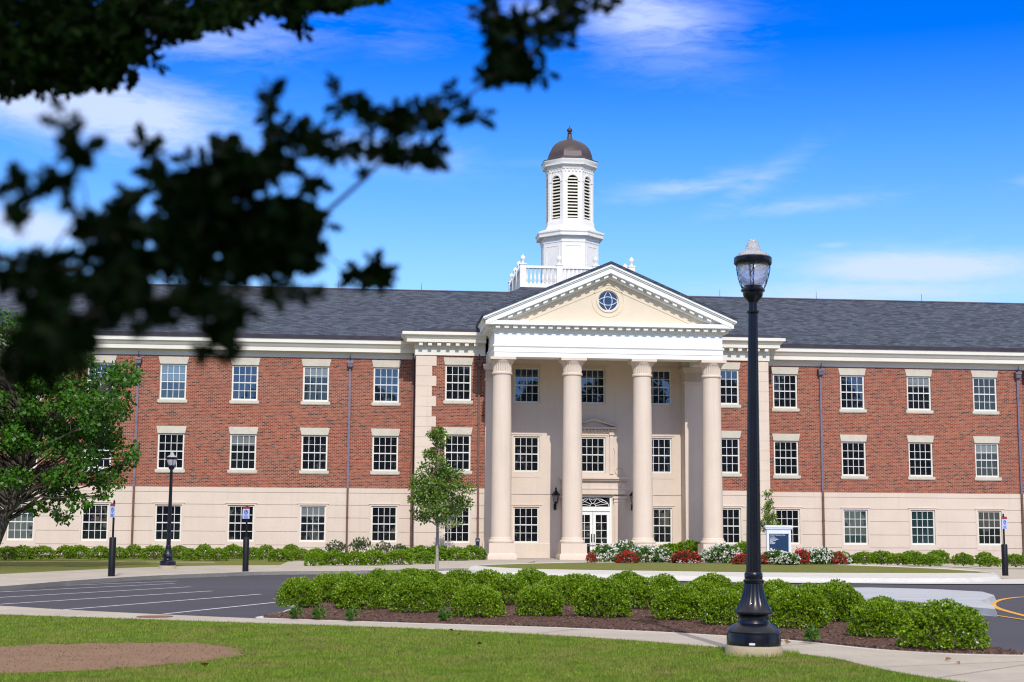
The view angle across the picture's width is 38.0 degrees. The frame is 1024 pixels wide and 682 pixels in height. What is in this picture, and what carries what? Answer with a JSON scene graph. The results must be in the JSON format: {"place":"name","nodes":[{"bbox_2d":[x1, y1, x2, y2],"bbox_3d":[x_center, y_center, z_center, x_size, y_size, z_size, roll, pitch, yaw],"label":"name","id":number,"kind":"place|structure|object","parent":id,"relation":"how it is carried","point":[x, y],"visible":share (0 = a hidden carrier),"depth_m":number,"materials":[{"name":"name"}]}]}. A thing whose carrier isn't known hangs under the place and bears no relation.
{"place":"outdoors","nodes":[
{"label":"outdoors","id":0,"kind":"place"},
{"bbox_2d":[0,557,294,573],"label":"lawn","id":1,"kind":"structure","parent":0,"point":[23,567],"depth_m":61.30,"materials":[{"name":"green plant"}]},
{"bbox_2d":[28,545,55,559],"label":"hedge shrub","id":2,"kind":"object","parent":1,"relation":"on","point":[41,549],"visible":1,"depth_m":68.39,"materials":[{"name":"green plant"}]},
{"bbox_2d":[0,308,144,544],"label":"maple tree","id":3,"kind":"object","parent":1,"relation":"on","point":[29,422],"visible":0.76,"depth_m":54.49,"materials":[{"name":"green plant"}]},
{"bbox_2d":[140,544,164,558],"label":"hedge shrub","id":4,"kind":"object","parent":1,"relation":"on","point":[147,550],"visible":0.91,"depth_m":69.88,"materials":[{"name":"green plant"}]},
{"bbox_2d":[267,548,293,561],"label":"hedge shrub","id":5,"kind":"object","parent":1,"relation":"on","point":[273,554],"visible":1,"depth_m":67.18,"materials":[{"name":"green plant"}]},
{"bbox_2d":[0,559,537,589],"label":"pavement","id":6,"kind":"structure","parent":0,"point":[14,579],"depth_m":52.49,"materials":[{"name":"concrete"}]},
{"bbox_2d":[108,500,115,575],"bbox_3d":[-12.190,6.005,45.397,0.234,2.320,0.256,1,-7,-6],"label":"sign post","id":7,"kind":"object","parent":6,"relation":"on","point":[112,556],"visible":1,"depth_m":45.30,"materials":[{"name":"black metal"}]},
{"bbox_2d":[159,452,177,568],"bbox_3d":[-12.565,6.288,54.651,0.622,4.415,0.622,7,-10,-40],"label":"street lamp","id":8,"kind":"object","parent":6,"relation":"on","point":[167,562],"visible":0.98,"depth_m":54.52,"materials":[{"name":"black metal"}]},
{"bbox_2d":[242,506,249,571],"bbox_3d":[-9.145,6.784,51.085,0.256,2.240,0.234,1,-7,-6],"label":"sign post","id":9,"kind":"object","parent":6,"relation":"on","point":[246,515],"visible":1,"depth_m":50.99,"materials":[{"name":"black metal"}]},
{"bbox_2d":[317,549,348,564],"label":"hedge shrub","id":10,"kind":"object","parent":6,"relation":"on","point":[337,555],"visible":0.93,"depth_m":60.37,"materials":[{"name":"green plant"}]},
{"bbox_2d":[360,548,387,565],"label":"hedge shrub","id":11,"kind":"object","parent":6,"relation":"on","point":[369,554],"visible":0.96,"depth_m":60.78,"materials":[{"name":"green plant"}]},
{"bbox_2d":[384,549,415,564],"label":"hedge shrub","id":12,"kind":"object","parent":6,"relation":"on","point":[407,556],"visible":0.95,"depth_m":62.24,"materials":[{"name":"green plant"}]},
{"bbox_2d":[407,425,476,571],"bbox_3d":[-2.083,4.772,44.273,2.092,4.603,2.507,1,-7,-6],"label":"young tree","id":13,"kind":"object","parent":6,"relation":"on","point":[434,493],"visible":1,"depth_m":44.21,"materials":[{"name":"green plant"}]},
{"bbox_2d":[0,613,967,681],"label":"lawn","id":14,"kind":"structure","parent":0,"point":[451,642],"depth_m":17.21,"materials":[{"name":"green plant"}]},
{"bbox_2d":[0,642,243,672],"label":"soil patch","id":15,"kind":"object","parent":14,"relation":"on","point":[163,655],"visible":0.73,"depth_m":17.32,"materials":[{"name":"brown soil"}]},
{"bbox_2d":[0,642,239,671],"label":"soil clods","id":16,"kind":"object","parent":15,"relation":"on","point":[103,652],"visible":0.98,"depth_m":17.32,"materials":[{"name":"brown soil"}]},
{"bbox_2d":[0,0,625,398],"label":"overhanging oak","id":17,"kind":"object","parent":14,"relation":"on","point":[73,47],"visible":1,"depth_m":2.87,"materials":[{"name":"green plant"}]},
{"bbox_2d":[725,239,782,656],"bbox_3d":[2.970,1.367,18.323,0.694,5.332,0.694,2,-7,-6],"label":"street lamp","id":18,"kind":"object","parent":14,"relation":"on","point":[753,629],"visible":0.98,"depth_m":18.18,"materials":[{"name":"black metal"}]},
{"bbox_2d":[0,574,1023,652],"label":"parking lot","id":19,"kind":"structure","parent":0,"point":[1007,633],"depth_m":34.52,"materials":[{"name":"grey asphalt"}]},
{"bbox_2d":[6,581,273,613],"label":"parking lines","id":20,"kind":"object","parent":19,"relation":"on","point":[137,595],"visible":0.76,"depth_m":33.89,"materials":[{"name":"paint"}]},
{"bbox_2d":[0,568,468,590],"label":"kerb","id":21,"kind":"structure","parent":19,"relation":"on","point":[130,577],"depth_m":47.16,"materials":[{"name":"concrete"}]},
{"bbox_2d":[255,582,1023,655],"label":"mulch","id":22,"kind":"object","parent":19,"relation":"on","point":[830,640],"visible":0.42,"depth_m":23.41,"materials":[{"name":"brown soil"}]},
{"bbox_2d":[273,576,322,606],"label":"shrub","id":23,"kind":"object","parent":22,"relation":"on","point":[292,591],"visible":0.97,"depth_m":27.47,"materials":[{"name":"green plant"}]},
{"bbox_2d":[311,572,343,601],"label":"shrub","id":24,"kind":"object","parent":22,"relation":"on","point":[326,582],"visible":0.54,"depth_m":29.46,"materials":[{"name":"green plant"}]},
{"bbox_2d":[331,573,388,609],"bbox_3d":[-2.757,4.608,27.337,1.124,0.684,1.004,-6,-9,40],"label":"shrub","id":25,"kind":"object","parent":22,"relation":"on","point":[352,588],"visible":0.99,"depth_m":27.12,"materials":[{"name":"green plant"}]},
{"bbox_2d":[375,570,408,601],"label":"shrub","id":26,"kind":"object","parent":22,"relation":"on","point":[389,579],"visible":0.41,"depth_m":29.86,"materials":[{"name":"green plant"}]},
{"bbox_2d":[388,575,444,612],"bbox_3d":[-1.707,4.488,26.359,1.018,0.690,0.992,0,-7,6],"label":"shrub","id":27,"kind":"object","parent":22,"relation":"on","point":[417,587],"visible":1,"depth_m":26.14,"materials":[{"name":"green plant"}]},
{"bbox_2d":[432,577,466,605],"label":"shrub","id":28,"kind":"object","parent":22,"relation":"on","point":[452,587],"visible":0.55,"depth_m":28.28,"materials":[{"name":"green plant"}]},
{"bbox_2d":[443,569,472,585],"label":"shrub","id":29,"kind":"object","parent":22,"relation":"on","point":[464,576],"visible":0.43,"depth_m":34.49,"materials":[{"name":"green plant"}]},
{"bbox_2d":[449,583,506,617],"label":"shrub","id":30,"kind":"object","parent":22,"relation":"on","point":[473,597],"visible":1,"depth_m":24.82,"materials":[{"name":"green plant"}]},
{"bbox_2d":[465,568,502,593],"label":"shrub","id":31,"kind":"object","parent":22,"relation":"on","point":[484,576],"visible":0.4,"depth_m":33.96,"materials":[{"name":"green plant"}]},
{"bbox_2d":[485,572,530,603],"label":"shrub","id":32,"kind":"object","parent":22,"relation":"on","point":[504,583],"visible":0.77,"depth_m":28.90,"materials":[{"name":"green plant"}]},
{"bbox_2d":[509,567,547,592],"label":"shrub","id":33,"kind":"object","parent":22,"relation":"on","point":[533,576],"visible":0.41,"depth_m":33.52,"materials":[{"name":"green plant"}]},
{"bbox_2d":[515,582,565,616],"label":"shrub","id":34,"kind":"object","parent":22,"relation":"on","point":[547,594],"visible":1,"depth_m":25.27,"materials":[{"name":"green plant"}]},
{"bbox_2d":[554,573,587,604],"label":"shrub","id":35,"kind":"object","parent":22,"relation":"on","point":[566,586],"visible":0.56,"depth_m":29.12,"materials":[{"name":"green plant"}]},
{"bbox_2d":[573,576,632,617],"bbox_3d":[1.550,4.358,25.272,1.058,0.716,1.100,-4,-8,31],"label":"shrub","id":36,"kind":"object","parent":22,"relation":"on","point":[600,592],"visible":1,"depth_m":25.05,"materials":[{"name":"green plant"}]},
{"bbox_2d":[619,575,659,608],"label":"shrub","id":37,"kind":"object","parent":22,"relation":"on","point":[639,588],"visible":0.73,"depth_m":27.79,"materials":[{"name":"green plant"}]},
{"bbox_2d":[646,573,680,593],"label":"shrub","id":38,"kind":"object","parent":22,"relation":"on","point":[665,580],"visible":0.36,"depth_m":31.20,"materials":[{"name":"green plant"}]},
{"bbox_2d":[650,584,708,619],"bbox_3d":[2.767,4.336,24.670,0.971,0.614,0.969,0,-7,2],"label":"shrub","id":39,"kind":"object","parent":22,"relation":"on","point":[686,599],"visible":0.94,"depth_m":24.43,"materials":[{"name":"green plant"}]},
{"bbox_2d":[678,578,715,608],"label":"shrub","id":40,"kind":"object","parent":22,"relation":"on","point":[706,588],"visible":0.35,"depth_m":27.00,"materials":[{"name":"green plant"}]},
{"bbox_2d":[696,572,734,593],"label":"shrub","id":41,"kind":"object","parent":22,"relation":"on","point":[721,581],"visible":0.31,"depth_m":30.61,"materials":[{"name":"green plant"}]},
{"bbox_2d":[698,587,741,624],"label":"shrub","id":42,"kind":"object","parent":22,"relation":"on","point":[717,601],"visible":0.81,"depth_m":23.20,"materials":[{"name":"green plant"}]},
{"bbox_2d":[769,583,831,628],"bbox_3d":[4.371,4.061,22.763,0.941,0.706,0.994,3,-8,-17],"label":"shrub","id":43,"kind":"object","parent":22,"relation":"on","point":[799,601],"visible":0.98,"depth_m":22.52,"materials":[{"name":"green plant"}]},
{"bbox_2d":[815,578,863,621],"bbox_3d":[5.307,4.270,24.476,0.904,0.736,1.061,0,-7,2],"label":"shrub","id":44,"kind":"object","parent":22,"relation":"on","point":[842,599],"visible":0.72,"depth_m":24.17,"materials":[{"name":"green plant"}]},
{"bbox_2d":[845,597,908,637],"bbox_3d":[5.122,3.890,20.910,0.904,0.576,0.821,-6,-10,43],"label":"shrub","id":45,"kind":"object","parent":22,"relation":"on","point":[888,614],"visible":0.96,"depth_m":20.71,"materials":[{"name":"green plant"}]},
{"bbox_2d":[895,598,991,649],"bbox_3d":[5.473,3.604,18.957,1.264,0.663,1.154,4,-8,-26],"label":"shrub","id":46,"kind":"object","parent":22,"relation":"on","point":[948,617],"visible":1,"depth_m":18.68,"materials":[{"name":"green plant"}]},
{"bbox_2d":[429,571,1023,583],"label":"gutter strip","id":47,"kind":"object","parent":19,"relation":"on","point":[1010,581],"visible":0.18,"depth_m":46.93,"materials":[{"name":"concrete"}]},
{"bbox_2d":[830,587,996,616],"bbox_3d":[9.814,5.949,34.292,5.902,0.140,9.985,4,-8,-25],"label":"median","id":48,"kind":"object","parent":19,"relation":"on","point":[981,602],"visible":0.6,"depth_m":34.45,"materials":[{"name":"concrete"}]},
{"bbox_2d":[844,563,1023,578],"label":"gutter apron","id":49,"kind":"object","parent":19,"relation":"on","point":[1014,572],"visible":0.03,"depth_m":67.47,"materials":[{"name":"concrete"}]},
{"bbox_2d":[468,562,1000,581],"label":"island kerb","id":50,"kind":"structure","parent":49,"relation":"on","point":[877,577],"depth_m":49.92,"materials":[{"name":"concrete"}]},
{"bbox_2d":[590,542,620,561],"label":"white rose bush","id":51,"kind":"object","parent":50,"relation":"on","point":[605,549],"visible":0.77,"depth_m":68.90,"materials":[{"name":"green plant"}]},
{"bbox_2d":[630,544,666,562],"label":"white rose bush","id":52,"kind":"object","parent":50,"relation":"on","point":[647,549],"visible":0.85,"depth_m":67.95,"materials":[{"name":"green plant"}]},
{"bbox_2d":[478,562,989,572],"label":"island lawn","id":53,"kind":"structure","parent":50,"relation":"on","point":[731,567],"depth_m":58.70,"materials":[{"name":"green plant"}]},
{"bbox_2d":[670,550,701,562],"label":"red rose bush","id":54,"kind":"object","parent":53,"relation":"on","point":[688,553],"visible":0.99,"depth_m":66.90,"materials":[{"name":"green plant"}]},
{"bbox_2d":[704,542,742,562],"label":"white rose bush","id":55,"kind":"object","parent":53,"relation":"on","point":[712,554],"visible":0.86,"depth_m":67.48,"materials":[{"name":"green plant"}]},
{"bbox_2d":[850,551,878,564],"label":"hedge shrub","id":56,"kind":"object","parent":49,"relation":"on","point":[856,557],"visible":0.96,"depth_m":68.96,"materials":[{"name":"green plant"}]},
{"bbox_2d":[916,552,944,566],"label":"hedge shrub","id":57,"kind":"object","parent":49,"relation":"on","point":[928,557],"visible":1,"depth_m":65.70,"materials":[{"name":"green plant"}]},
{"bbox_2d":[1001,514,1007,575],"bbox_3d":[17.141,7.072,51.749,0.257,2.150,0.230,1,-7,-6],"label":"sign post","id":58,"kind":"object","parent":49,"relation":"on","point":[1004,551],"visible":1,"depth_m":51.65,"materials":[{"name":"black plastic"}]},
{"bbox_2d":[0,606,1023,681],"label":"walkway","id":59,"kind":"structure","parent":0,"point":[927,664],"depth_m":19.29,"materials":[{"name":"concrete"}]},
{"bbox_2d":[0,0,1023,302],"label":"sky","id":60,"kind":"structure","parent":0,"point":[871,149],"materials":[{"name":"blue"}]},
{"bbox_2d":[764,525,792,557],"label":"directory sign","id":61,"kind":"object","parent":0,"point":[778,537],"visible":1,"depth_m":70.97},
{"label":"ground","id":62,"kind":"structure","parent":0,"visible":0},
{"bbox_2d":[0,125,1023,559],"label":"academic building","id":63,"kind":"structure","parent":62,"relation":"on","point":[578,403],"depth_m":80.52,"materials":[{"name":"brick"}]},
{"bbox_2d":[4,501,36,545],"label":"window","id":64,"kind":"structure","parent":63,"relation":"in","point":[21,530],"depth_m":78.17,"materials":[{"name":"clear glass"}]},
{"bbox_2d":[78,501,110,546],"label":"window","id":65,"kind":"structure","parent":63,"relation":"in","point":[94,526],"depth_m":78.59,"materials":[{"name":"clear glass"}]},
{"bbox_2d":[87,355,116,397],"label":"window","id":66,"kind":"structure","parent":63,"relation":"in","point":[108,358],"depth_m":79.65,"materials":[{"name":"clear glass"}]},
{"bbox_2d":[152,502,184,546],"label":"window","id":67,"kind":"structure","parent":63,"relation":"in","point":[160,509],"depth_m":78.97,"materials":[{"name":"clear glass"}]},
{"bbox_2d":[155,426,186,472],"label":"window","id":68,"kind":"structure","parent":63,"relation":"in","point":[170,438],"depth_m":79.53,"materials":[{"name":"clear glass"}]},
{"bbox_2d":[157,356,188,402],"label":"window","id":69,"kind":"structure","parent":63,"relation":"in","point":[173,370],"depth_m":79.98,"materials":[{"name":"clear glass"}]},
{"bbox_2d":[225,503,256,546],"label":"window","id":70,"kind":"structure","parent":63,"relation":"in","point":[235,530],"depth_m":79.34,"materials":[{"name":"clear glass"}]},
{"bbox_2d":[227,427,258,473],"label":"window","id":71,"kind":"structure","parent":63,"relation":"in","point":[242,460],"depth_m":79.88,"materials":[{"name":"clear glass"}]},
{"bbox_2d":[229,358,259,403],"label":"window","id":72,"kind":"structure","parent":63,"relation":"in","point":[244,372],"depth_m":80.37,"materials":[{"name":"clear glass"}]},
{"bbox_2d":[297,503,328,547],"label":"window","id":73,"kind":"structure","parent":63,"relation":"in","point":[312,531],"depth_m":79.73,"materials":[{"name":"clear glass"}]},
{"bbox_2d":[299,428,329,473],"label":"window","id":74,"kind":"structure","parent":63,"relation":"in","point":[314,446],"depth_m":80.27,"materials":[{"name":"clear glass"}]},
{"bbox_2d":[301,359,330,404],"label":"window","id":75,"kind":"structure","parent":63,"relation":"in","point":[315,371],"depth_m":80.75,"materials":[{"name":"clear glass"}]},
{"bbox_2d":[369,504,399,547],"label":"window","id":76,"kind":"structure","parent":63,"relation":"in","point":[383,518],"depth_m":80.12,"materials":[{"name":"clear glass"}]},
{"bbox_2d":[370,428,399,474],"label":"window","id":77,"kind":"structure","parent":63,"relation":"in","point":[384,441],"depth_m":80.65,"materials":[{"name":"clear glass"}]},
{"bbox_2d":[371,360,400,405],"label":"window","id":78,"kind":"structure","parent":63,"relation":"in","point":[386,380],"depth_m":81.12,"materials":[{"name":"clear glass"}]},
{"bbox_2d":[441,504,471,548],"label":"window","id":79,"kind":"structure","parent":63,"relation":"in","point":[461,536],"depth_m":78.63,"materials":[{"name":"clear glass"}]},
{"bbox_2d":[443,357,472,403],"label":"window","id":80,"kind":"structure","parent":63,"relation":"in","point":[457,370],"depth_m":79.67,"materials":[{"name":"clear glass"}]},
{"bbox_2d":[443,427,472,474],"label":"window","id":81,"kind":"structure","parent":63,"relation":"in","point":[458,453],"depth_m":79.20,"materials":[{"name":"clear glass"}]},
{"bbox_2d":[511,504,540,542],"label":"window","id":82,"kind":"structure","parent":63,"relation":"in","point":[525,523],"depth_m":79.88,"materials":[{"name":"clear glass"}]},
{"bbox_2d":[512,365,541,408],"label":"window","id":83,"kind":"structure","parent":63,"relation":"in","point":[526,382],"depth_m":80.81,"materials":[{"name":"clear glass"}]},
{"bbox_2d":[512,434,541,477],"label":"window","id":84,"kind":"structure","parent":63,"relation":"in","point":[526,448],"depth_m":80.33,"materials":[{"name":"clear glass"}]},
{"bbox_2d":[581,366,606,409],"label":"window","id":85,"kind":"structure","parent":63,"relation":"in","point":[594,378],"depth_m":81.18,"materials":[{"name":"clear glass"}]},
{"bbox_2d":[582,435,607,476],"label":"window","id":86,"kind":"structure","parent":63,"relation":"in","point":[594,447],"depth_m":80.73,"materials":[{"name":"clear glass"}]},
{"bbox_2d":[582,496,611,556],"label":"doorway","id":87,"kind":"structure","parent":63,"relation":"in","point":[596,510],"depth_m":80.31,"materials":[{"name":"white glass"}]},
{"bbox_2d":[598,291,617,310],"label":"oculus window","id":88,"kind":"structure","parent":63,"relation":"in","point":[607,300],"depth_m":77.24,"materials":[{"name":"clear glass"}]},
{"bbox_2d":[651,367,672,410],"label":"window","id":89,"kind":"structure","parent":63,"relation":"in","point":[662,378],"depth_m":81.56,"materials":[{"name":"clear glass"}]},
{"bbox_2d":[652,435,673,478],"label":"window","id":90,"kind":"structure","parent":63,"relation":"in","point":[662,446],"depth_m":81.10,"materials":[{"name":"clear glass"}]},
{"bbox_2d":[653,505,673,543],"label":"window","id":91,"kind":"structure","parent":63,"relation":"in","point":[663,516],"depth_m":80.65,"materials":[{"name":"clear glass"}]},
{"bbox_2d":[720,362,740,407],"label":"window","id":92,"kind":"structure","parent":63,"relation":"in","point":[729,380],"depth_m":81.16,"materials":[{"name":"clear glass"}]},
{"bbox_2d":[721,431,741,476],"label":"window","id":93,"kind":"structure","parent":63,"relation":"in","point":[730,439],"depth_m":80.69,"materials":[{"name":"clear glass"}]},
{"bbox_2d":[723,506,743,544],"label":"window","id":94,"kind":"structure","parent":63,"relation":"in","point":[732,515],"depth_m":80.16,"materials":[{"name":"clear glass"}]},
{"bbox_2d":[771,367,799,411],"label":"window","id":95,"kind":"structure","parent":63,"relation":"in","point":[784,378],"depth_m":83.37,"materials":[{"name":"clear glass"}]},
{"bbox_2d":[772,434,800,478],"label":"window","id":96,"kind":"structure","parent":63,"relation":"in","point":[785,445],"depth_m":82.88,"materials":[{"name":"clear glass"}]},
{"bbox_2d":[773,507,801,549],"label":"window","id":97,"kind":"structure","parent":63,"relation":"in","point":[791,516],"depth_m":82.40,"materials":[{"name":"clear glass"}]},
{"bbox_2d":[838,368,866,412],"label":"window","id":98,"kind":"structure","parent":63,"relation":"in","point":[851,379],"depth_m":83.76,"materials":[{"name":"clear glass"}]},
{"bbox_2d":[839,434,867,479],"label":"window","id":99,"kind":"structure","parent":63,"relation":"in","point":[853,453],"depth_m":83.29,"materials":[{"name":"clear glass"}]},
{"bbox_2d":[841,507,869,549],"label":"window","id":100,"kind":"structure","parent":63,"relation":"in","point":[855,527],"depth_m":82.74,"materials":[{"name":"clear glass"}]},
{"bbox_2d":[905,369,933,413],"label":"window","id":101,"kind":"structure","parent":63,"relation":"in","point":[918,385],"depth_m":84.13,"materials":[{"name":"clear glass"}]},
{"bbox_2d":[906,435,934,479],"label":"window","id":102,"kind":"structure","parent":63,"relation":"in","point":[920,449],"depth_m":83.66,"materials":[{"name":"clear glass"}]},
{"bbox_2d":[909,508,937,549],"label":"window","id":103,"kind":"structure","parent":63,"relation":"in","point":[922,521],"depth_m":83.13,"materials":[{"name":"clear glass"}]},
{"bbox_2d":[971,370,999,414],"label":"window","id":104,"kind":"structure","parent":63,"relation":"in","point":[984,389],"depth_m":84.52,"materials":[{"name":"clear glass"}]},
{"bbox_2d":[973,436,1001,480],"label":"window","id":105,"kind":"structure","parent":63,"relation":"in","point":[986,447],"depth_m":84.07,"materials":[{"name":"clear glass"}]},
{"bbox_2d":[975,508,1002,550],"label":"window","id":106,"kind":"structure","parent":63,"relation":"in","point":[989,534],"depth_m":83.51,"materials":[{"name":"clear glass"}]},
{"bbox_2d":[732,559,1018,563],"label":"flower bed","id":107,"kind":"object","parent":62,"relation":"on","point":[943,559],"depth_m":76.75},
{"bbox_2d":[760,489,780,532],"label":"young tree","id":108,"kind":"object","parent":107,"relation":"on","point":[768,516],"visible":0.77,"depth_m":76.67,"materials":[{"name":"green plant"}]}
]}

